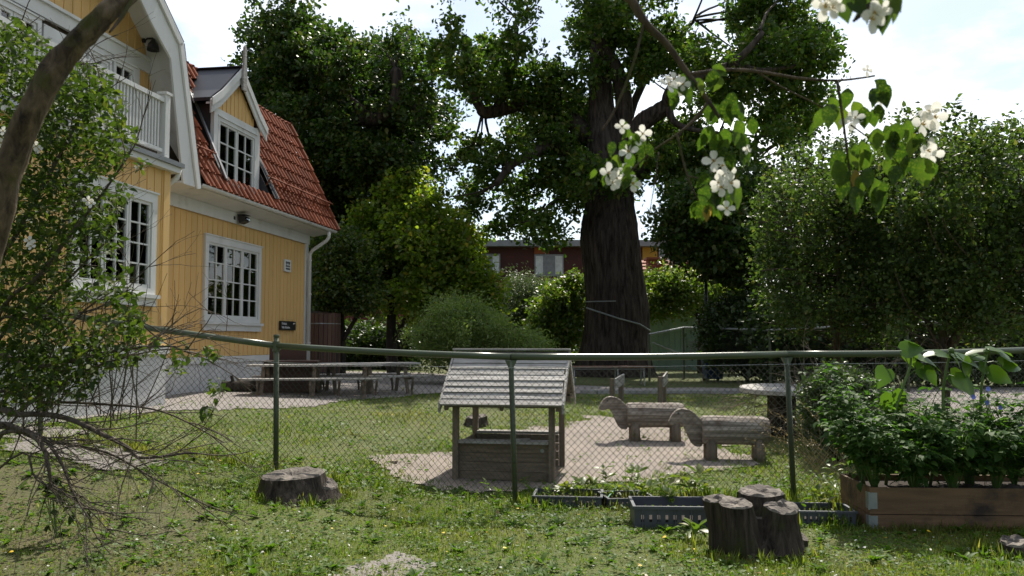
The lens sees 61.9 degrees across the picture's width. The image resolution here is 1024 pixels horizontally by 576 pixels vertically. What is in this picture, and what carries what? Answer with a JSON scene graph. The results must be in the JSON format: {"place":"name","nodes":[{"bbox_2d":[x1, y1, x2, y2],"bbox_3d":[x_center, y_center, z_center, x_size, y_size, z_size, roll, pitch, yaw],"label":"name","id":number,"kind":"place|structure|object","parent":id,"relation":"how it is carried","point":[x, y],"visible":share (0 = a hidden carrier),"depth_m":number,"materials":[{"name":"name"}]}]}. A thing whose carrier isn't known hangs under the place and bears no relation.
{"place":"outdoors","nodes":[
{"label":"outdoors","id":0,"kind":"place"},
{"bbox_2d":[0,424,167,469],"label":"gravel path","id":1,"kind":"structure","parent":0,"point":[26,445],"depth_m":7.76,"materials":[{"name":"gravel"}]},
{"bbox_2d":[0,358,1023,575],"bbox_3d":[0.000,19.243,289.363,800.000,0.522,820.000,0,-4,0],"label":"ground","id":2,"kind":"structure","parent":0,"point":[680,381],"depth_m":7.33,"materials":[{"name":"plant"}]},
{"bbox_2d":[40,478,95,537],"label":"leafy shoot","id":3,"kind":"object","parent":2,"relation":"on","point":[55,511],"visible":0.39,"depth_m":5.70,"materials":[{"name":"green plant"}]},
{"bbox_2d":[0,0,136,267],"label":"leaning stem","id":4,"kind":"object","parent":2,"relation":"on","point":[59,61],"visible":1,"depth_m":2.02,"materials":[{"name":"brown plant"}]},
{"bbox_2d":[0,459,213,575],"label":"bare soil","id":5,"kind":"structure","parent":2,"relation":"on","point":[12,488],"depth_m":6.00,"materials":[{"name":"soil"}]},
{"bbox_2d":[0,0,300,575],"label":"mock orange shrub","id":6,"kind":"object","parent":2,"relation":"on","point":[55,367],"visible":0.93,"depth_m":4.50,"materials":[{"name":"green plant"}]},
{"bbox_2d":[0,0,340,424],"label":"yellow house","id":7,"kind":"structure","parent":2,"relation":"on","point":[221,144],"depth_m":15.04,"materials":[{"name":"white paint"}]},
{"bbox_2d":[0,0,44,61],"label":"window","id":8,"kind":"structure","parent":7,"relation":"in","point":[9,6],"depth_m":11.01,"materials":[{"name":"white paint"}]},
{"bbox_2d":[42,23,78,70],"bbox_3d":[-6.238,-2.726,11.766,0.052,1.610,0.730,-1,-4,9],"label":"balcony door","id":9,"kind":"structure","parent":7,"relation":"in","point":[48,32],"depth_m":11.62,"materials":[{"name":"white paint"}]},
{"bbox_2d":[86,47,113,84],"bbox_3d":[-6.116,-3.069,12.581,0.135,0.795,0.570,-1,-4,9],"label":"window","id":10,"kind":"structure","parent":7,"relation":"in","point":[96,53],"depth_m":12.60,"materials":[{"name":"white paint"}]},
{"bbox_2d":[66,168,160,306],"bbox_3d":[-5.266,-0.601,11.342,0.165,1.635,1.900,-1,-4,9],"label":"window","id":11,"kind":"structure","parent":7,"relation":"in","point":[137,213],"depth_m":11.75,"materials":[{"name":"white paint"}]},
{"bbox_2d":[111,55,137,99],"bbox_3d":[-6.011,-3.022,13.175,0.105,0.975,0.600,-1,-4,9],"label":"window","id":12,"kind":"structure","parent":7,"relation":"in","point":[117,66],"depth_m":13.19,"materials":[{"name":"white paint"}]},
{"bbox_2d":[142,37,159,52],"bbox_3d":[-5.792,-3.911,13.683,0.275,0.213,0.195,-1,-4,9],"label":"wall lamp","id":13,"kind":"object","parent":7,"relation":"attached to","point":[154,47],"visible":0.99,"depth_m":13.65,"materials":[{"name":"metal"}]},
{"bbox_2d":[200,233,263,331],"bbox_3d":[-5.431,-0.050,16.641,0.165,1.775,2.380,-1,-4,9],"label":"window","id":14,"kind":"structure","parent":7,"relation":"in","point":[238,264],"depth_m":16.57,"materials":[{"name":"white paint"}]},
{"bbox_2d":[217,114,257,192],"bbox_3d":[-5.341,-2.531,16.497,0.135,1.250,1.600,-1,-4,9],"label":"window","id":15,"kind":"structure","parent":7,"relation":"in","point":[237,145],"depth_m":16.52,"materials":[{"name":"white paint"}]},
{"bbox_2d":[234,214,250,223],"bbox_3d":[-5.316,-1.354,16.770,0.217,0.175,0.330,-1,-4,9],"label":"floodlight","id":16,"kind":"object","parent":7,"relation":"attached to","point":[243,218],"visible":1,"depth_m":16.71,"materials":[{"name":"paint"}]},
{"bbox_2d":[283,259,290,271],"bbox_3d":[-5.032,-0.498,19.116,0.038,0.270,0.330,-1,-4,9],"label":"notice plate","id":17,"kind":"object","parent":7,"relation":"attached to","point":[286,265],"visible":1,"depth_m":19.08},
{"bbox_2d":[279,321,295,329],"bbox_3d":[-5.019,0.842,19.086,0.048,0.200,0.800,-1,-4,9],"label":"name sign","id":18,"kind":"object","parent":7,"relation":"attached to","point":[287,325],"visible":1,"depth_m":19.03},
{"bbox_2d":[257,466,346,507],"bbox_3d":[-1.768,1.650,7.097,0.811,0.273,0.772,3,-5,-39],"label":"tree stump","id":19,"kind":"object","parent":2,"relation":"on","point":[287,484],"visible":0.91,"depth_m":6.89,"materials":[{"name":"grey wood"}]},
{"bbox_2d":[220,0,471,227],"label":"oak tree","id":20,"kind":"object","parent":2,"relation":"on","point":[327,91],"visible":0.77,"depth_m":25.58,"materials":[{"name":"green plant"}]},
{"bbox_2d":[309,215,394,373],"bbox_3d":[-5.171,0.190,23.077,3.649,4.577,3.564,1,-4,-16],"label":"tree","id":21,"kind":"object","parent":2,"relation":"on","point":[343,284],"visible":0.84,"depth_m":22.37,"materials":[{"name":"green plant"}]},
{"bbox_2d":[334,551,436,575],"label":"worn earth","id":22,"kind":"structure","parent":2,"relation":"on","point":[394,558],"depth_m":5.31,"materials":[{"name":"soil"}]},
{"bbox_2d":[345,312,429,369],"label":"hedge","id":23,"kind":"object","parent":2,"relation":"on","point":[367,335],"visible":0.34,"depth_m":28.00,"materials":[{"name":"green plant"}]},
{"bbox_2d":[340,162,522,372],"bbox_3d":[-2.850,-0.470,24.627,4.912,6.088,5.239,2,-4,-26],"label":"maple tree","id":24,"kind":"object","parent":2,"relation":"on","point":[428,252],"visible":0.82,"depth_m":23.49,"materials":[{"name":"green plant"}]},
{"bbox_2d":[10,414,930,575],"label":"yellow flowers","id":25,"kind":"object","parent":2,"relation":"on","point":[664,536],"visible":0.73,"depth_m":5.96,"materials":[{"name":"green plant"}]},
{"bbox_2d":[463,414,488,426],"bbox_3d":[-0.516,1.905,12.206,0.461,0.206,0.451,2,-4,-29],"label":"tree stump","id":26,"kind":"object","parent":2,"relation":"on","point":[469,420],"visible":0.44,"depth_m":12.08,"materials":[{"name":"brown wood"}]},
{"bbox_2d":[394,286,560,378],"bbox_3d":[-0.814,1.112,19.396,4.122,2.420,2.943,0,-4,0],"label":"willow shrub","id":27,"kind":"object","parent":2,"relation":"on","point":[473,325],"visible":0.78,"depth_m":19.00,"materials":[{"name":"green plant"}]},
{"bbox_2d":[2,474,994,575],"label":"fallen leaves","id":28,"kind":"object","parent":2,"relation":"on","point":[496,512],"visible":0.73,"depth_m":5.56,"materials":[{"name":"yellow plant"}]},
{"bbox_2d":[5,458,992,575],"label":"fallen petals","id":29,"kind":"object","parent":2,"relation":"on","point":[466,541],"visible":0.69,"depth_m":5.67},
{"bbox_2d":[438,348,575,482],"bbox_3d":[-0.003,1.327,9.006,1.252,1.375,1.411,-1,-4,9],"label":"playhouse","id":30,"kind":"object","parent":2,"relation":"on","point":[462,366],"visible":0.75,"depth_m":8.56,"materials":[{"name":"grey wood"}]},
{"bbox_2d":[344,240,669,357],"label":"apartment block","id":31,"kind":"structure","parent":2,"relation":"on","point":[508,253],"depth_m":48.16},
{"bbox_2d":[482,254,499,276],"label":"window","id":32,"kind":"structure","parent":31,"relation":"in","point":[494,258],"depth_m":48.12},
{"bbox_2d":[534,254,563,275],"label":"window","id":33,"kind":"structure","parent":31,"relation":"in","point":[545,263],"depth_m":48.11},
{"bbox_2d":[0,306,1023,503],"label":"chain link fence","id":34,"kind":"object","parent":2,"relation":"on","point":[510,359],"visible":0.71,"depth_m":7.66,"materials":[{"name":"green metal"}]},
{"bbox_2d":[0,439,1023,575],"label":"weeds","id":35,"kind":"object","parent":2,"relation":"on","point":[325,548],"visible":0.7,"depth_m":5.73,"materials":[{"name":"green plant"}]},
{"bbox_2d":[0,429,1023,575],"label":"rosette weeds","id":36,"kind":"object","parent":2,"relation":"on","point":[250,565],"visible":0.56,"depth_m":5.88,"materials":[{"name":"green plant"}]},
{"bbox_2d":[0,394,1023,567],"bbox_3d":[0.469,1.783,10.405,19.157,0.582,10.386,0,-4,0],"label":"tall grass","id":37,"kind":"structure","parent":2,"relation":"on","point":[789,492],"depth_m":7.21,"materials":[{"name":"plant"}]},
{"bbox_2d":[0,387,1023,500],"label":"grass","id":38,"kind":"structure","parent":2,"relation":"on","point":[422,423],"depth_m":10.19,"materials":[{"name":"plant"}]},
{"bbox_2d":[0,390,1023,498],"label":"weeds","id":39,"kind":"object","parent":2,"relation":"on","point":[381,474],"visible":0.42,"depth_m":9.43,"materials":[{"name":"green plant"}]},
{"bbox_2d":[0,425,1023,575],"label":"clover","id":40,"kind":"object","parent":2,"relation":"on","point":[409,556],"depth_m":5.82,"materials":[{"name":"plant"}]},
{"bbox_2d":[495,261,553,333],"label":"olive shrub","id":41,"kind":"object","parent":2,"relation":"on","point":[520,291],"visible":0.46,"depth_m":28.27,"materials":[{"name":"green plant"}]},
{"bbox_2d":[34,371,1023,432],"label":"gravel yard","id":42,"kind":"structure","parent":2,"relation":"on","point":[432,381],"depth_m":14.94,"materials":[{"name":"gravel"}]},
{"bbox_2d":[221,375,259,391],"bbox_3d":[-4.782,1.730,15.363,0.859,0.329,0.216,0,-4,-8],"label":"log","id":43,"kind":"object","parent":42,"relation":"on","point":[232,387],"visible":0.38,"depth_m":15.27,"materials":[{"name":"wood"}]},
{"bbox_2d":[262,348,319,392],"bbox_3d":[-4.001,1.473,15.513,0.960,0.820,0.620,1,-4,-8],"label":"play kitchen","id":44,"kind":"object","parent":42,"relation":"on","point":[286,356],"visible":0.63,"depth_m":15.24,"materials":[{"name":"wood"}]},
{"bbox_2d":[239,364,382,398],"bbox_3d":[-3.445,1.631,14.994,2.400,0.580,1.442,0,-4,-5],"label":"picnic table","id":45,"kind":"object","parent":42,"relation":"on","point":[365,390],"visible":0.65,"depth_m":14.70,"materials":[{"name":"grey wood"}]},
{"bbox_2d":[310,311,340,373],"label":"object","id":46,"kind":"structure","parent":42,"relation":"on","point":[325,330],"depth_m":21.70,"materials":[{"name":"wood"}]},
{"bbox_2d":[317,351,337,373],"bbox_3d":[-4.778,1.843,21.035,0.949,0.784,0.057,1,-4,-12],"label":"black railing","id":47,"kind":"object","parent":42,"relation":"on","point":[329,360],"visible":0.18,"depth_m":21.09,"materials":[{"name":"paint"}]},
{"bbox_2d":[317,362,430,395],"bbox_3d":[-2.691,1.679,15.845,2.000,0.580,1.442,2,-4,-24],"label":"picnic table","id":48,"kind":"object","parent":42,"relation":"on","point":[397,375],"visible":0.65,"depth_m":15.72,"materials":[{"name":"grey wood"}]},
{"bbox_2d":[580,390,743,393],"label":"path kerb","id":49,"kind":"structure","parent":42,"relation":"on","point":[667,391],"depth_m":16.17,"materials":[{"name":"stone"}]},
{"bbox_2d":[514,264,584,353],"bbox_3d":[1.309,1.021,26.606,3.001,3.532,2.825,3,-5,-42],"label":"young maple","id":50,"kind":"object","parent":2,"relation":"on","point":[558,310],"visible":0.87,"depth_m":25.77,"materials":[{"name":"green plant"}]},
{"bbox_2d":[367,415,759,491],"bbox_3d":[0.773,1.893,10.171,5.434,0.270,3.740,3,-5,-42],"label":"sand patch","id":51,"kind":"object","parent":2,"relation":"on","point":[602,434],"visible":0.52,"depth_m":9.76,"materials":[{"name":"sand"}]},
{"bbox_2d":[532,488,602,506],"bbox_3d":[0.494,1.832,7.468,0.604,0.085,0.404,0,-4,7],"label":"plastic crate","id":52,"kind":"object","parent":2,"relation":"on","point":[568,500],"visible":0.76,"depth_m":7.29,"materials":[{"name":"plastic"}]},
{"bbox_2d":[550,481,576,493],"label":"weed plant","id":53,"kind":"object","parent":52,"relation":"in","point":[564,485],"visible":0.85,"depth_m":7.49,"materials":[{"name":"green plant"}]},
{"bbox_2d":[571,474,607,490],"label":"weed plant","id":54,"kind":"object","parent":52,"relation":"in","point":[592,479],"visible":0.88,"depth_m":7.52,"materials":[{"name":"green plant"}]},
{"bbox_2d":[593,464,616,484],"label":"weed plant","id":55,"kind":"object","parent":2,"relation":"on","point":[605,473],"visible":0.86,"depth_m":8.01,"materials":[{"name":"green plant"}]},
{"bbox_2d":[572,366,653,384],"bbox_3d":[2.202,2.020,19.588,2.100,0.457,0.434,0,-4,-3],"label":"metal frame bench","id":56,"kind":"object","parent":2,"relation":"on","point":[629,368],"visible":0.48,"depth_m":19.43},
{"bbox_2d":[609,374,624,400],"bbox_3d":[1.800,1.766,14.561,0.100,0.590,0.490,-2,-4,28],"label":"hurdle","id":57,"kind":"object","parent":2,"relation":"on","point":[618,382],"visible":0.71,"depth_m":14.48,"materials":[{"name":"grey wood"}]},
{"bbox_2d":[597,490,651,508],"bbox_3d":[0.994,1.837,7.423,0.424,0.085,0.384,1,-4,-8],"label":"plastic crate","id":58,"kind":"object","parent":2,"relation":"on","point":[623,501],"visible":0.42,"depth_m":7.27,"materials":[{"name":"plastic"}]},
{"bbox_2d":[604,484,628,497],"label":"weed plant","id":59,"kind":"object","parent":58,"relation":"in","point":[616,489],"visible":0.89,"depth_m":7.49,"materials":[{"name":"green plant"}]},
{"bbox_2d":[624,479,661,495],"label":"weed plant","id":60,"kind":"object","parent":58,"relation":"in","point":[640,487],"visible":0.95,"depth_m":7.30,"materials":[{"name":"green plant"}]},
{"bbox_2d":[407,0,855,377],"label":"oak tree","id":61,"kind":"object","parent":2,"relation":"on","point":[547,107],"visible":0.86,"depth_m":24.34,"materials":[{"name":"green plant"}]},
{"bbox_2d":[585,301,650,330],"bbox_3d":[3.031,0.791,24.122,1.904,0.858,0.383,0,-4,-6],"label":"trunk cable","id":62,"kind":"object","parent":61,"relation":"attached to","point":[614,316],"visible":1,"depth_m":24.00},
{"bbox_2d":[625,464,647,489],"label":"weed plant","id":63,"kind":"object","parent":2,"relation":"on","point":[637,475],"visible":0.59,"depth_m":7.82,"materials":[{"name":"green plant"}]},
{"bbox_2d":[599,396,684,441],"bbox_3d":[1.685,1.727,11.101,1.110,0.636,0.332,0,-4,2],"label":"wooden horse","id":64,"kind":"object","parent":2,"relation":"on","point":[635,418],"visible":0.78,"depth_m":10.98},
{"bbox_2d":[638,472,678,486],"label":"weed plant","id":65,"kind":"object","parent":2,"relation":"on","point":[662,479],"visible":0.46,"depth_m":7.83,"materials":[{"name":"green plant"}]},
{"bbox_2d":[657,372,667,402],"bbox_3d":[2.490,1.721,14.071,0.100,0.670,0.430,-1,-4,20],"label":"hurdle","id":66,"kind":"object","parent":2,"relation":"on","point":[663,382],"visible":0.69,"depth_m":13.91,"materials":[{"name":"grey wood"}]},
{"bbox_2d":[628,496,707,529],"bbox_3d":[1.225,1.725,6.556,0.624,0.170,0.424,0,-4,3],"label":"plastic crate","id":67,"kind":"object","parent":2,"relation":"on","point":[642,516],"visible":0.73,"depth_m":6.37,"materials":[{"name":"plastic"}]},
{"bbox_2d":[656,485,679,505],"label":"weed plant","id":68,"kind":"object","parent":67,"relation":"on","point":[666,491],"visible":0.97,"depth_m":6.77,"materials":[{"name":"green plant"}]},
{"bbox_2d":[650,309,697,369],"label":"garden shed","id":69,"kind":"structure","parent":2,"relation":"on","point":[668,324],"depth_m":30.08,"materials":[{"name":"green paint"}]},
{"bbox_2d":[663,464,713,488],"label":"weed plant","id":70,"kind":"object","parent":2,"relation":"on","point":[692,480],"visible":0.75,"depth_m":7.61,"materials":[{"name":"green plant"}]},
{"bbox_2d":[673,517,707,537],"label":"weed plant","id":71,"kind":"object","parent":2,"relation":"on","point":[690,526],"visible":0.95,"depth_m":6.03,"materials":[{"name":"green plant"}]},
{"bbox_2d":[643,258,747,372],"bbox_3d":[5.787,0.914,27.167,4.784,3.859,3.698,1,-4,-21],"label":"apple tree","id":72,"kind":"object","parent":2,"relation":"on","point":[668,294],"visible":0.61,"depth_m":25.94,"materials":[{"name":"green plant"}]},
{"bbox_2d":[642,249,749,312],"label":"tile roofed house","id":73,"kind":"structure","parent":2,"relation":"on","point":[646,261],"depth_m":37.65,"materials":[{"name":"orange paint"}]},
{"bbox_2d":[690,476,713,494],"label":"weed plant","id":74,"kind":"object","parent":2,"relation":"on","point":[704,485],"visible":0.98,"depth_m":7.38,"materials":[{"name":"green plant"}]},
{"bbox_2d":[704,282,708,379],"bbox_3d":[5.279,0.734,22.598,0.480,3.556,0.473,0,-4,0],"label":"lamp post","id":75,"kind":"object","parent":2,"relation":"on","point":[706,291],"depth_m":22.60,"materials":[{"name":"paint"}]},
{"bbox_2d":[701,359,723,379],"bbox_3d":[5.160,2.035,21.920,0.560,0.688,0.608,0,-4,0],"label":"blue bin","id":76,"kind":"object","parent":2,"relation":"on","point":[714,376],"visible":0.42,"depth_m":21.69,"materials":[{"name":"plastic"}]},
{"bbox_2d":[636,153,797,380],"bbox_3d":[5.438,-0.575,21.666,4.609,5.988,4.694,0,-4,0],"label":"elm tree","id":77,"kind":"object","parent":2,"relation":"on","point":[712,250],"visible":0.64,"depth_m":20.62,"materials":[{"name":"green plant"}]},
{"bbox_2d":[668,408,770,462],"bbox_3d":[2.381,1.716,9.841,1.132,0.647,0.342,0,-4,6],"label":"wooden horse","id":78,"kind":"object","parent":2,"relation":"on","point":[726,438],"visible":0.77,"depth_m":9.70},
{"bbox_2d":[684,283,779,380],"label":"hedge shrub","id":79,"kind":"object","parent":2,"relation":"on","point":[723,317],"visible":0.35,"depth_m":20.99,"materials":[{"name":"green plant"}]},
{"bbox_2d":[702,484,808,560],"bbox_3d":[1.668,1.603,5.719,0.719,0.483,0.713,3,-4,-37],"label":"stump cluster","id":80,"kind":"object","parent":2,"relation":"on","point":[749,519],"visible":0.86,"depth_m":5.56,"materials":[{"name":"brown wood"}]},
{"bbox_2d":[590,0,948,224],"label":"mock orange branch","id":81,"kind":"object","parent":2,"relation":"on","point":[729,109],"visible":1,"depth_m":1.81,"materials":[{"name":"green plant"}]},
{"bbox_2d":[739,383,802,436],"bbox_3d":[3.632,1.678,11.489,1.100,0.691,1.100,0,-1,0],"label":"round table","id":82,"kind":"object","parent":2,"relation":"on","point":[773,400],"visible":0.49,"depth_m":11.34,"materials":[{"name":"grey wood"}]},
{"bbox_2d":[745,405,856,489],"bbox_3d":[3.029,1.567,8.704,1.247,0.791,1.852,-1,-4,16],"label":"grass clump","id":83,"kind":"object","parent":2,"relation":"on","point":[817,468],"depth_m":8.29,"materials":[{"name":"plant"}]},
{"bbox_2d":[795,482,837,509],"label":"weed plant","id":84,"kind":"object","parent":2,"relation":"on","point":[817,487],"visible":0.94,"depth_m":6.80,"materials":[{"name":"green plant"}]},
{"bbox_2d":[707,315,941,438],"bbox_3d":[4.339,1.428,11.585,2.958,2.203,3.028,1,-4,-22],"label":"dead shrub","id":85,"kind":"object","parent":2,"relation":"on","point":[808,348],"visible":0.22,"depth_m":11.66,"materials":[{"name":"plant"}]},
{"bbox_2d":[793,502,857,525],"bbox_3d":[2.413,1.761,6.653,0.444,0.110,0.364,0,-4,4],"label":"plastic crate","id":86,"kind":"object","parent":2,"relation":"on","point":[810,516],"visible":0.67,"depth_m":6.49,"materials":[{"name":"plastic"}]},
{"bbox_2d":[730,130,933,365],"bbox_3d":[5.244,-0.320,13.695,3.553,4.742,4.274,0,-4,0],"label":"lilac shrub","id":87,"kind":"object","parent":2,"relation":"on","point":[844,231],"visible":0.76,"depth_m":12.98,"materials":[{"name":"green plant"}]},
{"bbox_2d":[648,321,1023,393],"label":"fence","id":88,"kind":"object","parent":2,"relation":"on","point":[769,349],"visible":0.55,"depth_m":19.88,"materials":[{"name":"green metal"}]},
{"bbox_2d":[820,462,855,495],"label":"weed plant","id":89,"kind":"object","parent":2,"relation":"on","point":[837,475],"visible":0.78,"depth_m":7.65,"materials":[{"name":"green plant"}]},
{"bbox_2d":[791,357,887,460],"bbox_3d":[3.787,1.446,9.834,1.342,1.329,1.344,0,-4,0],"label":"box bush","id":90,"kind":"object","parent":2,"relation":"on","point":[809,384],"visible":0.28,"depth_m":9.61,"materials":[{"name":"green plant"}]},
{"bbox_2d":[811,0,902,35],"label":"mock orange spray","id":91,"kind":"object","parent":2,"relation":"on","point":[879,14],"visible":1,"depth_m":1.25,"materials":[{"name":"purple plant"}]},
{"bbox_2d":[722,286,1023,388],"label":"hedge","id":92,"kind":"object","parent":2,"relation":"on","point":[760,327],"visible":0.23,"depth_m":18.45,"materials":[{"name":"green plant"}]},
{"bbox_2d":[774,155,1023,367],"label":"lime tree","id":93,"kind":"object","parent":2,"relation":"on","point":[859,213],"visible":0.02,"depth_m":30.69,"materials":[{"name":"green plant"}]},
{"bbox_2d":[840,474,1023,531],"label":"raised bed","id":94,"kind":"object","parent":2,"relation":"on","point":[901,501],"visible":0.78,"depth_m":6.33,"materials":[{"name":"brown wood"}]},
{"bbox_2d":[798,362,902,483],"bbox_3d":[2.714,1.090,6.802,0.742,1.002,0.726,0,-4,0],"label":"tomato plant","id":95,"kind":"object","parent":94,"relation":"on","point":[844,402],"visible":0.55,"depth_m":6.78,"materials":[{"name":"green plant"}]},
{"bbox_2d":[818,400,924,491],"bbox_3d":[2.685,1.203,6.453,0.748,0.734,0.755,0,-4,0],"label":"tomato plant","id":96,"kind":"object","parent":94,"relation":"on","point":[865,451],"visible":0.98,"depth_m":6.39,"materials":[{"name":"green plant"}]},
{"bbox_2d":[875,339,941,484],"bbox_3d":[3.143,0.995,6.713,0.563,1.182,0.241,0,-4,-8],"label":"sunflower plant","id":97,"kind":"object","parent":94,"relation":"on","point":[910,351],"visible":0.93,"depth_m":6.72,"materials":[{"name":"green plant"}]},
{"bbox_2d":[867,373,959,466],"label":"tomato plant","id":98,"kind":"object","parent":94,"relation":"on","point":[937,411],"visible":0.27,"depth_m":6.75,"materials":[{"name":"green plant"}]},
{"bbox_2d":[869,410,971,487],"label":"tomato plant","id":99,"kind":"object","parent":94,"relation":"on","point":[915,467],"visible":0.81,"depth_m":6.34,"materials":[{"name":"green plant"}]},
{"bbox_2d":[923,347,980,484],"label":"sunflower plant","id":100,"kind":"object","parent":94,"relation":"on","point":[959,379],"visible":0.9,"depth_m":6.75,"materials":[{"name":"green plant"}]},
{"bbox_2d":[902,399,1007,487],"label":"tomato plant","id":101,"kind":"object","parent":94,"relation":"on","point":[970,453],"visible":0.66,"depth_m":6.34,"materials":[{"name":"green plant"}]},
{"bbox_2d":[918,394,1010,483],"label":"tomato plant","id":102,"kind":"object","parent":94,"relation":"on","point":[967,477],"visible":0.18,"depth_m":6.72,"materials":[{"name":"green plant"}]},
{"bbox_2d":[945,417,1023,487],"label":"tomato plant","id":103,"kind":"object","parent":94,"relation":"on","point":[1000,457],"visible":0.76,"depth_m":6.34,"materials":[{"name":"green plant"}]},
{"bbox_2d":[965,346,1020,484],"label":"sunflower plant","id":104,"kind":"object","parent":94,"relation":"on","point":[997,374],"visible":0.85,"depth_m":6.81,"materials":[{"name":"green plant"}]},
{"bbox_2d":[964,382,1023,483],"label":"tomato plant","id":105,"kind":"object","parent":94,"relation":"on","point":[1019,416],"visible":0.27,"depth_m":6.76,"materials":[{"name":"green plant"}]},
{"bbox_2d":[992,408,1023,480],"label":"tomato plant","id":106,"kind":"object","parent":94,"relation":"on","point":[1021,466],"visible":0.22,"depth_m":6.49,"materials":[{"name":"green plant"}]},
{"bbox_2d":[851,93,1023,418],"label":"lilac shrub","id":107,"kind":"object","parent":2,"relation":"on","point":[981,235],"visible":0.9,"depth_m":11.71,"materials":[{"name":"green plant"}]},
{"bbox_2d":[996,534,1023,559],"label":"tree stump","id":108,"kind":"object","parent":2,"relation":"on","point":[1016,541],"visible":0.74,"depth_m":5.56,"materials":[{"name":"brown wood"}]},
{"bbox_2d":[165,0,1023,291],"label":"sky","id":109,"kind":"structure","parent":0,"point":[934,50],"materials":[{"name":"white"}]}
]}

